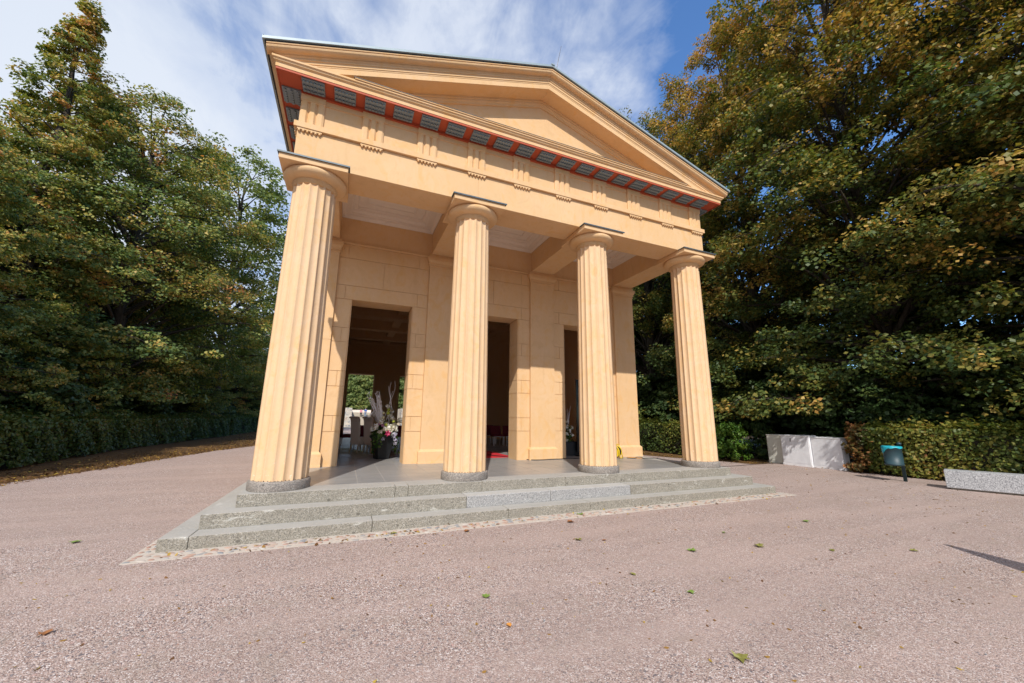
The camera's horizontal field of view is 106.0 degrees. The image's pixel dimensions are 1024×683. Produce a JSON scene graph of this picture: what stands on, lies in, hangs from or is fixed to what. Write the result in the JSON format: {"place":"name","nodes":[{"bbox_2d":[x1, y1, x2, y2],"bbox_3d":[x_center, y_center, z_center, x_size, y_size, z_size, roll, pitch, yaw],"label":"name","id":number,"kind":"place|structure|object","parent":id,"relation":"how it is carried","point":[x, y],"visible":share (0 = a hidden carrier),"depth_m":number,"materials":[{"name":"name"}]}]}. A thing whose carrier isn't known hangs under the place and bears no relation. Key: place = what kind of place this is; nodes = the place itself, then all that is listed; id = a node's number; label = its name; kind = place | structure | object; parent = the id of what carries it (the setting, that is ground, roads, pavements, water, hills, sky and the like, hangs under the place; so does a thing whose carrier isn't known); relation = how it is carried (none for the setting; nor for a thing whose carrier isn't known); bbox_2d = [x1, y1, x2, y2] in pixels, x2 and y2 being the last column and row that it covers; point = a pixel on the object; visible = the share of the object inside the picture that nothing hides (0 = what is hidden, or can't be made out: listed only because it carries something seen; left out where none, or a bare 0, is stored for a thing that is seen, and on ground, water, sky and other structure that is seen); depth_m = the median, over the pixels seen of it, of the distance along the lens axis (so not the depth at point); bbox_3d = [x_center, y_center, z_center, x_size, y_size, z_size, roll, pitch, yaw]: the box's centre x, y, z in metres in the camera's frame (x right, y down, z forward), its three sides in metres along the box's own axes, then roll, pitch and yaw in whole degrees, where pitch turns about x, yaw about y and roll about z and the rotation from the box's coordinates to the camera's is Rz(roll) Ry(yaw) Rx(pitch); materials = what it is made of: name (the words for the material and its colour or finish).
{"place":"outdoors","nodes":[
{"label":"outdoors","id":0,"kind":"place"},
{"bbox_2d":[352,410,398,424],"bbox_3d":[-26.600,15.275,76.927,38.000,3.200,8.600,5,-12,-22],"label":"table","id":1,"kind":"object","parent":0,"point":[357,413],"visible":0.02,"depth_m":76.88,"materials":[{"name":"white paint"}]},
{"bbox_2d":[0,428,1023,682],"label":"gravel court","id":2,"kind":"object","parent":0,"point":[112,518],"visible":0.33,"depth_m":3.62,"materials":[{"name":"beige gravel"}]},
{"bbox_2d":[36,629,51,635],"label":"fallen leaf","id":3,"kind":"object","parent":2,"relation":"on","point":[45,632],"visible":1,"depth_m":2.86,"materials":[{"name":"orange plant"}]},
{"bbox_2d":[119,487,794,564],"bbox_3d":[-3.521,5.000,16.911,11.530,0.008,23.300,5,-12,-22],"label":"cobble strip","id":4,"kind":"object","parent":2,"relation":"on","point":[314,540],"visible":0.55,"depth_m":5.44,"materials":[{"name":"beige stone"}]},
{"bbox_2d":[122,493,789,563],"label":"cobbles","id":5,"kind":"object","parent":4,"relation":"on","point":[362,536],"visible":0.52,"depth_m":5.41,"materials":[{"name":"grey stone"}]},
{"bbox_2d":[155,34,775,552],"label":"temple","id":6,"kind":"structure","parent":2,"relation":"on","point":[473,248],"depth_m":8.53,"materials":[{"name":"stone"}]},
{"bbox_2d":[339,425,353,448],"bbox_3d":[-6.006,3.453,13.978,0.526,0.814,0.500,8,-13,-32],"label":"banquet chair","id":7,"kind":"object","parent":6,"relation":"on","point":[342,436],"visible":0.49,"depth_m":13.75,"materials":[{"name":"red fabric"}]},
{"bbox_2d":[351,425,363,447],"bbox_3d":[-5.785,3.566,14.528,0.500,0.814,0.526,5,-12,-22],"label":"banquet chair","id":8,"kind":"object","parent":6,"relation":"on","point":[361,430],"visible":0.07,"depth_m":14.40,"materials":[{"name":"red fabric"}]},
{"bbox_2d":[349,416,367,452],"bbox_3d":[-4.947,2.995,12.457,0.340,1.123,0.663,-3,-12,19],"label":"dining chair","id":9,"kind":"object","parent":6,"relation":"on","point":[356,439],"visible":0.92,"depth_m":12.29,"materials":[{"name":"grey wood"}]},
{"bbox_2d":[362,416,373,452],"bbox_3d":[-4.496,2.981,12.367,0.340,1.123,0.663,-3,-12,19],"label":"dining chair","id":10,"kind":"object","parent":6,"relation":"on","point":[368,422],"visible":0.68,"depth_m":12.20,"materials":[{"name":"grey wood"}]},
{"bbox_2d":[366,384,401,458],"bbox_3d":[-3.452,2.140,10.684,1.276,2.128,0.760,10,-15,-40],"label":"flower planter","id":11,"kind":"object","parent":6,"relation":"on","point":[384,437],"visible":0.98,"depth_m":10.43,"materials":[{"name":"black plastic"}]},
{"bbox_2d":[391,425,401,447],"bbox_3d":[-4.506,3.610,14.685,0.500,0.814,0.526,5,-12,-22],"label":"banquet chair","id":12,"kind":"object","parent":6,"relation":"on","point":[399,428],"visible":0.35,"depth_m":14.59,"materials":[{"name":"red fabric"}]},
{"bbox_2d":[486,425,495,443],"bbox_3d":[-1.014,4.182,17.351,0.500,0.814,0.526,5,-12,-22],"label":"banquet chair","id":13,"kind":"object","parent":6,"relation":"on","point":[488,431],"visible":0.42,"depth_m":17.51,"materials":[{"name":"red fabric"}]},
{"bbox_2d":[486,450,507,457],"bbox_3d":[-2.799,4.234,15.680,1.750,0.008,10.560,5,-12,-22],"label":"red carpet","id":14,"kind":"object","parent":6,"relation":"on","point":[489,453],"depth_m":11.65,"materials":[{"name":"red carpet"}]},
{"bbox_2d":[490,426,504,445],"bbox_3d":[-0.630,3.956,16.211,0.500,0.814,0.526,5,-12,-22],"label":"banquet chair","id":15,"kind":"object","parent":6,"relation":"on","point":[495,431],"visible":0.97,"depth_m":16.35,"materials":[{"name":"red fabric"}]},
{"bbox_2d":[502,426,508,445],"bbox_3d":[-0.099,3.997,16.388,0.500,0.814,0.526,5,-12,-22],"label":"banquet chair","id":16,"kind":"object","parent":6,"relation":"on","point":[505,431],"visible":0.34,"depth_m":16.52,"materials":[{"name":"red fabric"}]},
{"bbox_2d":[487,454,617,459],"bbox_3d":[1.149,3.307,10.950,3.871,0.037,1.113,0,-11,4],"label":"power cable","id":17,"kind":"object","parent":6,"relation":"on","point":[542,459],"visible":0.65,"depth_m":10.90,"materials":[{"name":"black plastic"}]},
{"bbox_2d":[566,441,579,455],"bbox_3d":[1.778,3.357,12.130,0.640,0.417,0.480,5,-12,-22],"label":"plant pot","id":18,"kind":"object","parent":6,"relation":"on","point":[571,448],"visible":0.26,"depth_m":11.91,"materials":[{"name":"plastic"}]},
{"bbox_2d":[566,412,574,441],"bbox_3d":[1.749,2.619,12.232,0.472,1.131,0.436,5,-12,-22],"label":"flower arrangement","id":19,"kind":"object","parent":18,"relation":"on","point":[570,435],"visible":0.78,"depth_m":12.12,"materials":[{"name":"green plant"}]},
{"bbox_2d":[616,444,622,458],"bbox_3d":[3.050,3.220,11.345,0.368,0.399,0.208,-9,-15,38],"label":"cable reel","id":20,"kind":"object","parent":6,"relation":"on","point":[619,451],"visible":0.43,"depth_m":11.26,"materials":[{"name":"yellow plastic"}]},
{"bbox_2d":[0,431,1023,682],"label":"leaf litter","id":21,"kind":"object","parent":2,"relation":"on","point":[88,467],"visible":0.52,"depth_m":10.82,"materials":[{"name":"brown plant"}]},
{"bbox_2d":[13,508,1023,682],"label":"loose stones","id":22,"kind":"object","parent":2,"relation":"on","point":[557,600],"visible":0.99,"depth_m":3.40,"materials":[{"name":"grey stone"}]},
{"bbox_2d":[730,649,748,662],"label":"fallen leaf","id":23,"kind":"object","parent":2,"relation":"on","point":[742,657],"visible":1,"depth_m":2.65,"materials":[{"name":"yellow plant"}]},
{"bbox_2d":[766,434,783,463],"bbox_3d":[10.573,4.263,15.304,0.392,1.132,0.636,5,-12,-22],"label":"electrical cabinet","id":24,"kind":"object","parent":2,"relation":"on","point":[775,454],"visible":0.68,"depth_m":15.26,"materials":[{"name":"grey metal"}]},
{"bbox_2d":[780,434,815,467],"bbox_3d":[10.807,4.101,14.513,0.432,1.142,1.036,5,-12,-22],"label":"electrical cabinet","id":25,"kind":"object","parent":2,"relation":"on","point":[796,450],"visible":0.85,"depth_m":14.38,"materials":[{"name":"metal"}]},
{"bbox_2d":[810,437,851,470],"bbox_3d":[11.243,3.947,13.627,0.412,1.102,0.951,5,-12,-22],"label":"electrical cabinet","id":26,"kind":"object","parent":2,"relation":"on","point":[828,452],"visible":0.84,"depth_m":13.48,"materials":[{"name":"metal"}]},
{"bbox_2d":[881,442,907,481],"bbox_3d":[10.763,3.411,10.858,0.453,1.110,0.453,-9,-15,40],"label":"litter bin","id":27,"kind":"object","parent":2,"relation":"on","point":[892,455],"visible":1,"depth_m":10.77,"materials":[{"name":"teal metal"}]},
{"bbox_2d":[943,469,1023,495],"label":"stone bench","id":28,"kind":"object","parent":2,"relation":"on","point":[992,482],"visible":1,"depth_m":9.17,"materials":[{"name":"stone"}]},
{"bbox_2d":[0,0,1023,365],"label":"sky","id":29,"kind":"structure","parent":0,"point":[210,55],"materials":[{"name":"blue"}]},
{"bbox_2d":[574,380,579,455],"bbox_3d":[2.273,2.380,12.126,0.600,2.340,0.360,5,-12,-22],"label":"display panel","id":30,"kind":"object","parent":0,"point":[577,410],"visible":0.27,"depth_m":12.03,"materials":[{"name":"black plastic"}]},
{"bbox_2d":[737,436,931,479],"bbox_3d":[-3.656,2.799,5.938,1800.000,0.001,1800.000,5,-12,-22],"label":"ground","id":31,"kind":"structure","parent":0,"point":[754,454],"depth_m":19.22,"materials":[{"name":"soil"}]},
{"bbox_2d":[0,77,84,428],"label":"lime tree","id":32,"kind":"object","parent":31,"relation":"on","point":[9,331],"visible":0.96,"depth_m":13.40,"materials":[{"name":"green plant"}]},
{"bbox_2d":[0,141,84,341],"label":"shade tree","id":33,"kind":"object","parent":31,"relation":"on","point":[18,144],"visible":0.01,"depth_m":18.58,"materials":[{"name":"green plant"}]},
{"bbox_2d":[0,338,98,416],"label":"understory shrub","id":34,"kind":"object","parent":31,"relation":"on","point":[70,393],"visible":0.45,"depth_m":14.16,"materials":[{"name":"green plant"}]},
{"bbox_2d":[0,334,129,414],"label":"understory shrub","id":35,"kind":"object","parent":31,"relation":"on","point":[74,353],"visible":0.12,"depth_m":18.82,"materials":[{"name":"green plant"}]},
{"bbox_2d":[0,0,161,419],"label":"lime tree","id":36,"kind":"object","parent":31,"relation":"on","point":[86,36],"visible":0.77,"depth_m":18.00,"materials":[{"name":"green plant"}]},
{"bbox_2d":[62,218,163,370],"bbox_3d":[-30.424,-1.451,24.988,12.317,15.717,13.022,8,-13,-31],"label":"shade tree","id":37,"kind":"object","parent":31,"relation":"on","point":[105,319],"visible":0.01,"depth_m":25.97,"materials":[{"name":"green plant"}]},
{"bbox_2d":[0,431,256,483],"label":"leaf verge","id":38,"kind":"structure","parent":31,"relation":"on","point":[153,449],"depth_m":15.24,"materials":[{"name":"brown plant"}]},
{"bbox_2d":[0,404,230,469],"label":"hedge","id":39,"kind":"object","parent":38,"relation":"on","point":[45,438],"visible":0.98,"depth_m":15.18,"materials":[{"name":"green plant"}]},
{"bbox_2d":[223,413,258,434],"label":"hedge","id":40,"kind":"object","parent":38,"relation":"on","point":[240,424],"visible":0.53,"depth_m":36.29,"materials":[{"name":"green plant"}]},
{"bbox_2d":[0,70,284,412],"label":"lime tree","id":41,"kind":"object","parent":31,"relation":"on","point":[146,180],"visible":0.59,"depth_m":22.80,"materials":[{"name":"green plant"}]},
{"bbox_2d":[108,373,177,416],"bbox_3d":[-23.842,3.993,23.764,5.303,4.678,5.858,0,-11,4],"label":"understory shrub","id":42,"kind":"object","parent":31,"relation":"on","point":[147,407],"visible":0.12,"depth_m":23.60,"materials":[{"name":"green plant"}]},
{"bbox_2d":[68,197,249,416],"bbox_3d":[-26.399,-2.219,29.452,10.938,19.205,11.670,-2,-12,12],"label":"lime tree","id":43,"kind":"object","parent":31,"relation":"on","point":[203,383],"visible":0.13,"depth_m":29.26,"materials":[{"name":"green plant"}]},
{"bbox_2d":[166,376,211,415],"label":"understory shrub","id":44,"kind":"object","parent":31,"relation":"on","point":[178,407],"visible":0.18,"depth_m":29.94,"materials":[{"name":"green plant"}]},
{"bbox_2d":[140,144,291,416],"bbox_3d":[-26.956,-5.351,36.631,15.212,28.208,14.839,3,-12,-13],"label":"ash tree","id":45,"kind":"object","parent":31,"relation":"on","point":[266,195],"visible":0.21,"depth_m":37.55,"materials":[{"name":"green plant"}]},
{"bbox_2d":[199,299,268,418],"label":"lime tree","id":46,"kind":"object","parent":31,"relation":"on","point":[249,396],"visible":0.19,"depth_m":41.21,"materials":[{"name":"green plant"}]},
{"bbox_2d":[221,387,260,417],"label":"understory shrub","id":47,"kind":"object","parent":31,"relation":"on","point":[255,407],"visible":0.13,"depth_m":42.30,"materials":[{"name":"green plant"}]},
{"bbox_2d":[223,331,270,398],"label":"lime tree","id":48,"kind":"object","parent":31,"relation":"on","point":[259,394],"visible":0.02,"depth_m":50.80,"materials":[{"name":"green plant"}]},
{"bbox_2d":[344,408,351,426],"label":"rubble wall","id":49,"kind":"structure","parent":31,"relation":"on","point":[348,414],"depth_m":69.42,"materials":[{"name":"beige stone"}]},
{"bbox_2d":[346,374,373,409],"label":"park tree","id":50,"kind":"object","parent":31,"relation":"on","point":[361,382],"visible":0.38,"depth_m":85.11,"materials":[{"name":"green plant"}]},
{"bbox_2d":[369,377,404,408],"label":"park tree","id":51,"kind":"object","parent":31,"relation":"on","point":[401,388],"visible":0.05,"depth_m":90.63,"materials":[{"name":"green plant"}]},
{"bbox_2d":[397,408,402,425],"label":"rubble wall","id":52,"kind":"structure","parent":31,"relation":"on","point":[400,413],"depth_m":74.45,"materials":[{"name":"beige stone"}]},
{"bbox_2d":[632,282,658,400],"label":"maple tree","id":53,"kind":"object","parent":31,"relation":"on","point":[638,336],"depth_m":30.61,"materials":[{"name":"green plant"}]},
{"bbox_2d":[633,278,669,373],"bbox_3d":[12.621,-0.299,39.979,16.852,20.340,15.940,-1,-12,10],"label":"shade tree","id":54,"kind":"object","parent":31,"relation":"on","point":[655,287],"depth_m":35.83,"materials":[{"name":"green plant"}]},
{"bbox_2d":[636,370,676,420],"bbox_3d":[10.494,4.412,25.880,6.798,5.428,6.155,-7,-14,34],"label":"understory shrub","id":55,"kind":"object","parent":31,"relation":"on","point":[645,389],"visible":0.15,"depth_m":25.42,"materials":[{"name":"green plant"}]},
{"bbox_2d":[619,105,759,420],"bbox_3d":[9.904,-4.902,28.234,14.687,24.693,13.970,3,-12,-13],"label":"maple tree","id":56,"kind":"object","parent":31,"relation":"on","point":[650,344],"visible":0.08,"depth_m":25.92,"materials":[{"name":"green plant"}]},
{"bbox_2d":[634,266,758,441],"bbox_3d":[16.061,0.796,31.555,12.256,14.793,11.592,-3,-12,18],"label":"shade tree","id":57,"kind":"object","parent":31,"relation":"on","point":[754,438],"visible":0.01,"depth_m":29.89,"materials":[{"name":"green plant"}]},
{"bbox_2d":[643,450,770,463],"bbox_3d":[5.082,6.729,25.078,3.850,0.001,22.850,5,-12,-22],"label":"hedge border","id":58,"kind":"object","parent":31,"relation":"on","point":[741,459],"visible":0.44,"depth_m":16.84,"materials":[{"name":"green plant"}]},
{"bbox_2d":[638,412,720,456],"bbox_3d":[6.192,5.670,25.095,2.010,2.114,16.599,5,-12,-20],"label":"hedge","id":59,"kind":"object","parent":58,"relation":"on","point":[654,436],"visible":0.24,"depth_m":19.68,"materials":[{"name":"green plant"}]},
{"bbox_2d":[647,369,775,435],"bbox_3d":[11.004,3.550,21.619,6.176,5.447,6.822,0,-11,4],"label":"understory shrub","id":60,"kind":"object","parent":31,"relation":"on","point":[664,398],"visible":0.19,"depth_m":21.23,"materials":[{"name":"green plant"}]},
{"bbox_2d":[715,422,752,460],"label":"bright bush","id":61,"kind":"object","parent":31,"relation":"on","point":[729,443],"visible":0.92,"depth_m":16.19,"materials":[{"name":"green plant"}]},
{"bbox_2d":[748,422,774,459],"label":"sapling","id":62,"kind":"object","parent":31,"relation":"on","point":[762,450],"visible":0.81,"depth_m":16.61,"materials":[{"name":"green plant"}]},
{"bbox_2d":[742,383,800,436],"bbox_3d":[15.926,4.259,22.020,5.271,4.209,4.772,-7,-14,33],"label":"understory shrub","id":63,"kind":"object","parent":31,"relation":"on","point":[793,432],"visible":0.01,"depth_m":20.43,"materials":[{"name":"green plant"}]},
{"bbox_2d":[720,346,855,438],"bbox_3d":[13.459,2.984,18.688,6.178,5.449,6.824,-5,-13,25],"label":"understory shrub","id":64,"kind":"object","parent":31,"relation":"on","point":[781,422],"visible":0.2,"depth_m":17.74,"materials":[{"name":"green plant"}]},
{"bbox_2d":[632,8,967,453],"bbox_3d":[13.911,-6.337,22.420,14.462,25.265,15.005,-7,-14,32],"label":"maple tree","id":65,"kind":"object","parent":31,"relation":"on","point":[694,127],"visible":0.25,"depth_m":19.81,"materials":[{"name":"green plant"}]},
{"bbox_2d":[740,233,951,451],"bbox_3d":[19.454,-0.444,22.948,10.868,13.868,11.490,-10,-15,42],"label":"shade tree","id":66,"kind":"object","parent":31,"relation":"on","point":[913,363],"visible":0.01,"depth_m":21.86,"materials":[{"name":"green plant"}]},
{"bbox_2d":[671,0,1023,420],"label":"maple tree","id":67,"kind":"object","parent":31,"relation":"on","point":[778,95],"visible":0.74,"depth_m":14.64,"materials":[{"name":"green plant"}]},
{"bbox_2d":[840,421,882,472],"bbox_3d":[11.677,3.512,12.793,1.250,1.717,1.370,-10,-15,42],"label":"rusty shrub","id":68,"kind":"object","parent":31,"relation":"on","point":[855,446],"visible":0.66,"depth_m":12.71,"materials":[{"name":"orange plant"}]},
{"bbox_2d":[796,359,947,441],"bbox_3d":[13.772,2.825,14.926,5.226,4.173,4.732,2,-11,-5],"label":"understory shrub","id":69,"kind":"object","parent":31,"relation":"on","point":[887,408],"visible":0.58,"depth_m":13.83,"materials":[{"name":"green plant"}]},
{"bbox_2d":[796,0,1023,416],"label":"maple tree","id":70,"kind":"object","parent":31,"relation":"on","point":[935,196],"visible":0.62,"depth_m":12.21,"materials":[{"name":"green plant"}]},
{"bbox_2d":[860,404,1023,480],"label":"hedge","id":71,"kind":"object","parent":31,"relation":"on","point":[932,452],"visible":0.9,"depth_m":10.90,"materials":[{"name":"green plant"}]},
{"bbox_2d":[863,68,1023,421],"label":"shade tree","id":72,"kind":"object","parent":31,"relation":"on","point":[1005,240],"visible":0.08,"depth_m":15.54,"materials":[{"name":"green plant"}]},
{"bbox_2d":[925,360,1023,426],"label":"understory shrub","id":73,"kind":"object","parent":31,"relation":"on","point":[972,408],"visible":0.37,"depth_m":12.29,"materials":[{"name":"green plant"}]}
]}

